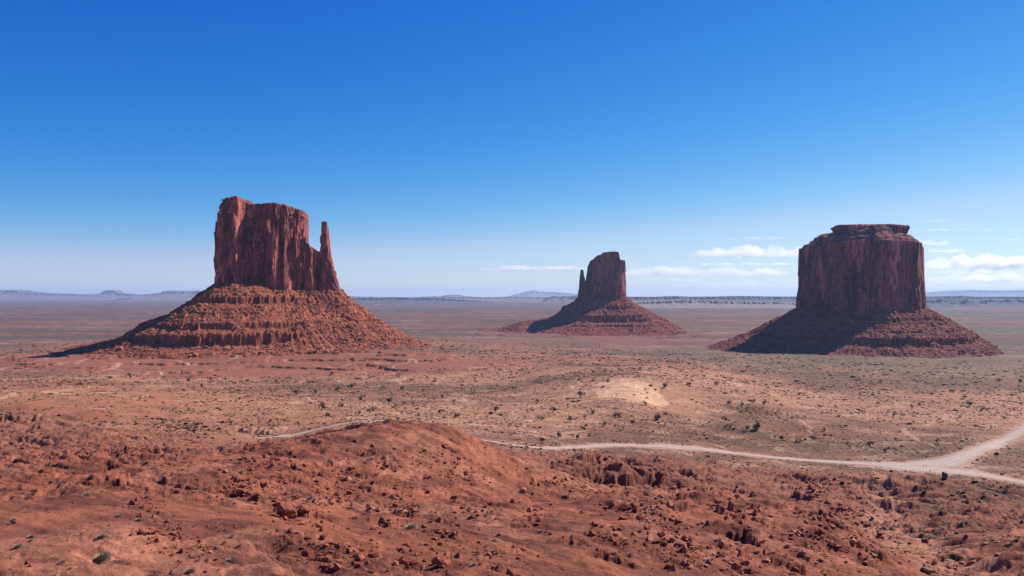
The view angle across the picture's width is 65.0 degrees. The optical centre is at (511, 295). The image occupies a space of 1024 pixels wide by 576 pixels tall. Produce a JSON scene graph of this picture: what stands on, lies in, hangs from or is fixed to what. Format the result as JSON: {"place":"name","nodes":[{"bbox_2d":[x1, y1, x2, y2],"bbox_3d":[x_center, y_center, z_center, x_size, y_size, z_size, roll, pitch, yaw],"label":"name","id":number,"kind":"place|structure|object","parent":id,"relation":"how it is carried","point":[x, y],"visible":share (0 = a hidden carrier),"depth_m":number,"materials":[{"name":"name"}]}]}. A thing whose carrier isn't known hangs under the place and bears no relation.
{"place":"outdoors","nodes":[
{"label":"outdoors","id":0,"kind":"place"},
{"bbox_2d":[352,297,491,303],"bbox_3d":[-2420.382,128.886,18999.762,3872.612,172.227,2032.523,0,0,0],"label":"hills","id":1,"kind":"structure","parent":0,"point":[399,300],"depth_m":18648.32,"materials":[{"name":"stone"}]},
{"bbox_2d":[351,296,545,301],"bbox_3d":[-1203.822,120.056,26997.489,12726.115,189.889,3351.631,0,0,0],"label":"hills","id":2,"kind":"structure","parent":0,"point":[515,299],"depth_m":26586.77,"materials":[{"name":"grey stone"}]},
{"bbox_2d":[0,300,1023,575],"bbox_3d":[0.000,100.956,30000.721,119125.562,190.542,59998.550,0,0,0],"label":"ground","id":3,"kind":"structure","parent":0,"point":[54,324],"depth_m":298.28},
{"bbox_2d":[0,290,132,299],"bbox_3d":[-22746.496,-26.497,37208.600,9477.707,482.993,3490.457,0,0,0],"label":"mesa","id":4,"kind":"structure","parent":3,"relation":"on","point":[18,295],"depth_m":36682.28,"materials":[{"name":"stone"}]},
{"bbox_2d":[91,552,111,562],"bbox_3d":[-24.811,15.781,48.608,1.536,0.516,1.460,0,0,1],"label":"sage bush","id":5,"kind":"object","parent":3,"relation":"on","point":[100,557],"visible":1,"depth_m":48.48,"materials":[{"name":"green plant"}]},
{"bbox_2d":[96,534,106,539],"bbox_3d":[-26.723,15.666,52.329,0.839,0.302,0.867,0,0,-36],"label":"sage bush","id":6,"kind":"object","parent":3,"relation":"on","point":[101,536],"visible":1,"depth_m":52.23,"materials":[{"name":"green plant"}]},
{"bbox_2d":[98,290,140,299],"bbox_3d":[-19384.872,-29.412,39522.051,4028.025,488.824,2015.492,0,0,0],"label":"mesa","id":7,"kind":"structure","parent":3,"relation":"on","point":[119,293],"depth_m":39336.33,"materials":[{"name":"stone"}]},
{"bbox_2d":[180,548,187,553],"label":"boulder","id":8,"kind":"object","parent":3,"relation":"on","point":[183,550],"visible":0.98,"depth_m":50.99,"materials":[{"name":"red stone"}]},
{"bbox_2d":[184,567,195,572],"bbox_3d":[-18.472,15.774,46.205,0.807,0.291,0.752,0,0,18],"label":"sage bush","id":9,"kind":"object","parent":3,"relation":"on","point":[190,569],"visible":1,"depth_m":46.18,"materials":[{"name":"green plant"}]},
{"bbox_2d":[226,557,234,562],"bbox_3d":[-17.063,16.009,48.680,0.878,0.310,0.924,0,0,-30],"label":"sage bush","id":10,"kind":"object","parent":3,"relation":"on","point":[231,560],"visible":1,"depth_m":48.66,"materials":[{"name":"green plant"}]},
{"bbox_2d":[235,489,242,495],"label":"boulder","id":11,"kind":"object","parent":3,"relation":"on","point":[238,492],"visible":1,"depth_m":90.45,"materials":[{"name":"brown stone"}]},
{"bbox_2d":[49,196,432,358],"bbox_3d":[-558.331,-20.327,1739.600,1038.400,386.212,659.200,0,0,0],"label":"butte","id":12,"kind":"object","parent":3,"relation":"on","point":[274,289],"visible":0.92,"depth_m":1701.14,"materials":[{"name":"brown stone"}]},
{"bbox_2d":[129,291,358,299],"bbox_3d":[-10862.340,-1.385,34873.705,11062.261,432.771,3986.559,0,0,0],"label":"mesa","id":13,"kind":"structure","parent":3,"relation":"on","point":[176,295],"depth_m":34137.27,"materials":[{"name":"grey stone"}]},
{"bbox_2d":[276,500,296,518],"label":"boulder","id":14,"kind":"object","parent":3,"relation":"on","point":[286,509],"visible":0.9,"depth_m":72.38,"materials":[{"name":"brown stone"}]},
{"bbox_2d":[299,506,310,511],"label":"boulder","id":15,"kind":"object","parent":3,"relation":"on","point":[304,509],"visible":1,"depth_m":76.48,"materials":[{"name":"brown stone"}]},
{"bbox_2d":[301,549,309,556],"bbox_3d":[-13.830,17.312,53.828,0.544,0.740,0.795,0,0,-26],"label":"boulder","id":16,"kind":"object","parent":3,"relation":"on","point":[305,553],"visible":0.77,"depth_m":53.55,"materials":[{"name":"red stone"}]},
{"bbox_2d":[318,471,323,476],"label":"boulder","id":17,"kind":"object","parent":3,"relation":"on","point":[320,473],"visible":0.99,"depth_m":123.45,"materials":[{"name":"red stone"}]},
{"bbox_2d":[319,533,327,538],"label":"boulder","id":18,"kind":"object","parent":3,"relation":"on","point":[324,536],"visible":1,"depth_m":59.84,"materials":[{"name":"brown stone"}]},
{"bbox_2d":[322,554,330,561],"bbox_3d":[-11.857,16.951,51.484,0.591,0.605,0.588,0,0,-23],"label":"boulder","id":19,"kind":"object","parent":3,"relation":"on","point":[327,557],"visible":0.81,"depth_m":51.34,"materials":[{"name":"red stone"}]},
{"bbox_2d":[333,563,341,569],"bbox_3d":[-10.851,16.979,50.186,0.553,0.631,0.411,0,0,25],"label":"boulder","id":20,"kind":"object","parent":3,"relation":"on","point":[337,566],"visible":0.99,"depth_m":50.06,"materials":[{"name":"red stone"}]},
{"bbox_2d":[336,559,343,564],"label":"boulder","id":21,"kind":"object","parent":3,"relation":"on","point":[340,561],"visible":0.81,"depth_m":50.87,"materials":[{"name":"red stone"}]},
{"bbox_2d":[346,547,353,552],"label":"boulder","id":22,"kind":"object","parent":3,"relation":"on","point":[349,549],"visible":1,"depth_m":52.98,"materials":[{"name":"red stone"}]},
{"bbox_2d":[357,554,364,560],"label":"boulder","id":23,"kind":"object","parent":3,"relation":"on","point":[360,557],"visible":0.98,"depth_m":51.83,"materials":[{"name":"red stone"}]},
{"bbox_2d":[369,564,377,572],"bbox_3d":[-8.466,16.615,48.857,0.453,0.512,0.589,0,-7,44],"label":"boulder","id":24,"kind":"object","parent":3,"relation":"on","point":[373,567],"visible":1,"depth_m":48.78,"materials":[{"name":"red stone"}]},
{"bbox_2d":[369,551,379,557],"bbox_3d":[-9.617,18.164,56.163,0.813,0.614,0.525,0,0,-1],"label":"boulder","id":25,"kind":"object","parent":3,"relation":"on","point":[374,554],"visible":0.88,"depth_m":56.00,"materials":[{"name":"red stone"}]},
{"bbox_2d":[397,554,408,564],"bbox_3d":[-7.386,18.145,54.680,0.886,0.927,0.709,9,10,-20],"label":"boulder","id":26,"kind":"object","parent":3,"relation":"on","point":[403,559],"visible":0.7,"depth_m":54.51,"materials":[{"name":"red stone"}]},
{"bbox_2d":[406,523,419,527],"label":"sage bush","id":27,"kind":"object","parent":3,"relation":"on","point":[413,525],"visible":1,"depth_m":73.88,"materials":[{"name":"green plant"}]},
{"bbox_2d":[409,558,418,564],"bbox_3d":[-6.715,18.206,54.956,0.646,0.514,0.630,0,0,-20],"label":"boulder","id":28,"kind":"object","parent":3,"relation":"on","point":[413,561],"visible":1,"depth_m":54.73,"materials":[{"name":"red stone"}]},
{"bbox_2d":[435,517,442,523],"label":"boulder","id":29,"kind":"object","parent":3,"relation":"on","point":[439,520],"visible":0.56,"depth_m":84.19,"materials":[{"name":"brown stone"}]},
{"bbox_2d":[431,556,450,567],"bbox_3d":[-4.760,17.894,54.080,1.394,0.695,0.802,7,-1,-6],"label":"boulder","id":30,"kind":"object","parent":3,"relation":"on","point":[443,561],"visible":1,"depth_m":53.91,"materials":[{"name":"red stone"}]},
{"bbox_2d":[451,495,458,499],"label":"boulder","id":31,"kind":"object","parent":3,"relation":"on","point":[454,497],"visible":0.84,"depth_m":123.38,"materials":[{"name":"brown stone"}]},
{"bbox_2d":[440,295,471,296],"bbox_3d":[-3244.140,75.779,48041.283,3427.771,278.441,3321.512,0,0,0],"label":"mesa","id":32,"kind":"structure","parent":3,"relation":"on","point":[454,296],"depth_m":47730.17,"materials":[{"name":"blue stone"}]},
{"bbox_2d":[0,430,972,575],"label":"rubble","id":33,"kind":"object","parent":3,"relation":"on","point":[628,542],"visible":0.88,"depth_m":111.60,"materials":[{"name":"brown stone"}]},
{"bbox_2d":[0,336,1023,473],"bbox_3d":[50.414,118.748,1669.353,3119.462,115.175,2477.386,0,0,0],"label":"scrub","id":34,"kind":"object","parent":3,"relation":"on","point":[298,387],"visible":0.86,"depth_m":925.14,"materials":[{"name":"green plant"}]},
{"bbox_2d":[0,338,1023,574],"bbox_3d":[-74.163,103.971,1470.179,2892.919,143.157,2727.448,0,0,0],"label":"dry grass","id":35,"kind":"structure","parent":3,"relation":"on","point":[885,401],"depth_m":789.39,"materials":[{"name":"plant"}]},
{"bbox_2d":[0,406,1023,575],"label":"scrub","id":36,"kind":"object","parent":3,"relation":"on","point":[928,570],"visible":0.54,"depth_m":368.73,"materials":[{"name":"green plant"}]},
{"bbox_2d":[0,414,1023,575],"bbox_3d":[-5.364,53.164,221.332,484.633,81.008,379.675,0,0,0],"label":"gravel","id":37,"kind":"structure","parent":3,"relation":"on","point":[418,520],"depth_m":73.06,"materials":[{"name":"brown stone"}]},
{"bbox_2d":[519,487,526,493],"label":"boulder","id":38,"kind":"object","parent":3,"relation":"on","point":[523,490],"visible":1,"depth_m":159.30,"materials":[{"name":"red stone"}]},
{"bbox_2d":[542,295,577,301],"bbox_3d":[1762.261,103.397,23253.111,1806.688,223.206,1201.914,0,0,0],"label":"mesa","id":39,"kind":"structure","parent":3,"relation":"on","point":[560,299],"depth_m":23079.73,"materials":[{"name":"stone"}]},
{"bbox_2d":[478,252,688,335],"bbox_3d":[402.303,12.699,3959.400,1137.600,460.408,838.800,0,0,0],"label":"butte","id":40,"kind":"object","parent":3,"relation":"on","point":[602,304],"visible":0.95,"depth_m":3867.19,"materials":[{"name":"brown stone"}]},
{"bbox_2d":[636,513,643,519],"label":"boulder","id":41,"kind":"object","parent":3,"relation":"on","point":[639,516],"visible":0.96,"depth_m":115.34,"materials":[{"name":"brown stone"}]},
{"bbox_2d":[647,534,653,540],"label":"boulder","id":42,"kind":"object","parent":3,"relation":"on","point":[650,537],"visible":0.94,"depth_m":100.62,"materials":[{"name":"red stone"}]},
{"bbox_2d":[666,500,672,506],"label":"boulder","id":43,"kind":"object","parent":3,"relation":"on","point":[669,503],"visible":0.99,"depth_m":128.36,"materials":[{"name":"brown stone"}]},
{"bbox_2d":[668,565,675,571],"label":"boulder","id":44,"kind":"object","parent":3,"relation":"on","point":[672,568],"visible":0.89,"depth_m":70.65,"materials":[{"name":"red stone"}]},
{"bbox_2d":[669,536,675,541],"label":"boulder","id":45,"kind":"object","parent":3,"relation":"on","point":[672,538],"visible":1,"depth_m":99.87,"materials":[{"name":"red stone"}]},
{"bbox_2d":[675,541,682,545],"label":"boulder","id":46,"kind":"object","parent":3,"relation":"on","point":[679,543],"visible":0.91,"depth_m":99.00,"materials":[{"name":"red stone"}]},
{"bbox_2d":[712,537,721,541],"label":"boulder","id":47,"kind":"object","parent":3,"relation":"on","point":[716,539],"visible":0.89,"depth_m":105.31,"materials":[{"name":"red stone"}]},
{"bbox_2d":[718,541,724,545],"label":"boulder","id":48,"kind":"object","parent":3,"relation":"on","point":[721,543],"visible":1,"depth_m":103.78,"materials":[{"name":"red stone"}]},
{"bbox_2d":[731,563,739,570],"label":"boulder","id":49,"kind":"object","parent":3,"relation":"on","point":[735,566],"visible":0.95,"depth_m":85.54,"materials":[{"name":"red stone"}]},
{"bbox_2d":[745,539,752,543],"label":"boulder","id":50,"kind":"object","parent":3,"relation":"on","point":[749,541],"visible":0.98,"depth_m":111.43,"materials":[{"name":"red stone"}]},
{"bbox_2d":[752,420,760,430],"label":"juniper tree","id":51,"kind":"object","parent":3,"relation":"on","point":[756,426],"visible":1,"depth_m":614.47,"materials":[{"name":"green plant"}]},
{"bbox_2d":[706,224,1003,357],"bbox_3d":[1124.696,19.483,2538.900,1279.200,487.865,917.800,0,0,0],"label":"butte","id":52,"kind":"object","parent":3,"relation":"on","point":[861,290],"visible":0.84,"depth_m":2444.43,"materials":[{"name":"brown stone"}]},
{"bbox_2d":[942,472,946,478],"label":"cabin","id":53,"kind":"object","parent":3,"relation":"on","point":[944,475],"visible":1,"depth_m":320.13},
{"bbox_2d":[948,553,963,559],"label":"juniper tree","id":54,"kind":"object","parent":3,"relation":"on","point":[952,555],"visible":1,"depth_m":136.96,"materials":[{"name":"green plant"}]},
{"bbox_2d":[0,0,1023,296],"label":"sky","id":55,"kind":"structure","parent":0,"point":[474,148],"materials":[{"name":"blue"}]},
{"bbox_2d":[509,290,577,296],"bbox_3d":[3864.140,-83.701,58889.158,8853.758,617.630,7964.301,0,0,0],"label":"mountain","id":56,"kind":"structure","parent":0,"point":[532,293],"depth_m":57913.48,"materials":[{"name":"blue stone"}]},
{"bbox_2d":[272,420,1023,467],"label":"road","id":57,"kind":"structure","parent":0,"point":[960,459],"depth_m":492.68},
{"bbox_2d":[633,300,795,308],"bbox_3d":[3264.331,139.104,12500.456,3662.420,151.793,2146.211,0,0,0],"label":"hills","id":58,"kind":"structure","parent":0,"point":[691,304],"depth_m":12163.49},
{"bbox_2d":[629,296,1023,302],"bbox_3d":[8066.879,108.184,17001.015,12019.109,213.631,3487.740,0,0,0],"label":"hills","id":59,"kind":"structure","parent":0,"point":[790,299],"depth_m":16620.78,"materials":[{"name":"grey stone"}]},
{"bbox_2d":[880,465,1023,483],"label":"road","id":60,"kind":"structure","parent":0,"point":[936,470],"depth_m":445.45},
{"bbox_2d":[926,298,1023,307],"bbox_3d":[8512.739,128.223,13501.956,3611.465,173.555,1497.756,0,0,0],"label":"hills","id":61,"kind":"structure","parent":0,"point":[953,302],"depth_m":13309.36,"materials":[{"name":"stone"}]},
{"bbox_2d":[926,290,1023,296],"bbox_3d":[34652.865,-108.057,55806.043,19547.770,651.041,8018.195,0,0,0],"label":"mountain","id":62,"kind":"structure","parent":0,"point":[997,293],"depth_m":54874.75,"materials":[{"name":"blue stone"}]}
]}

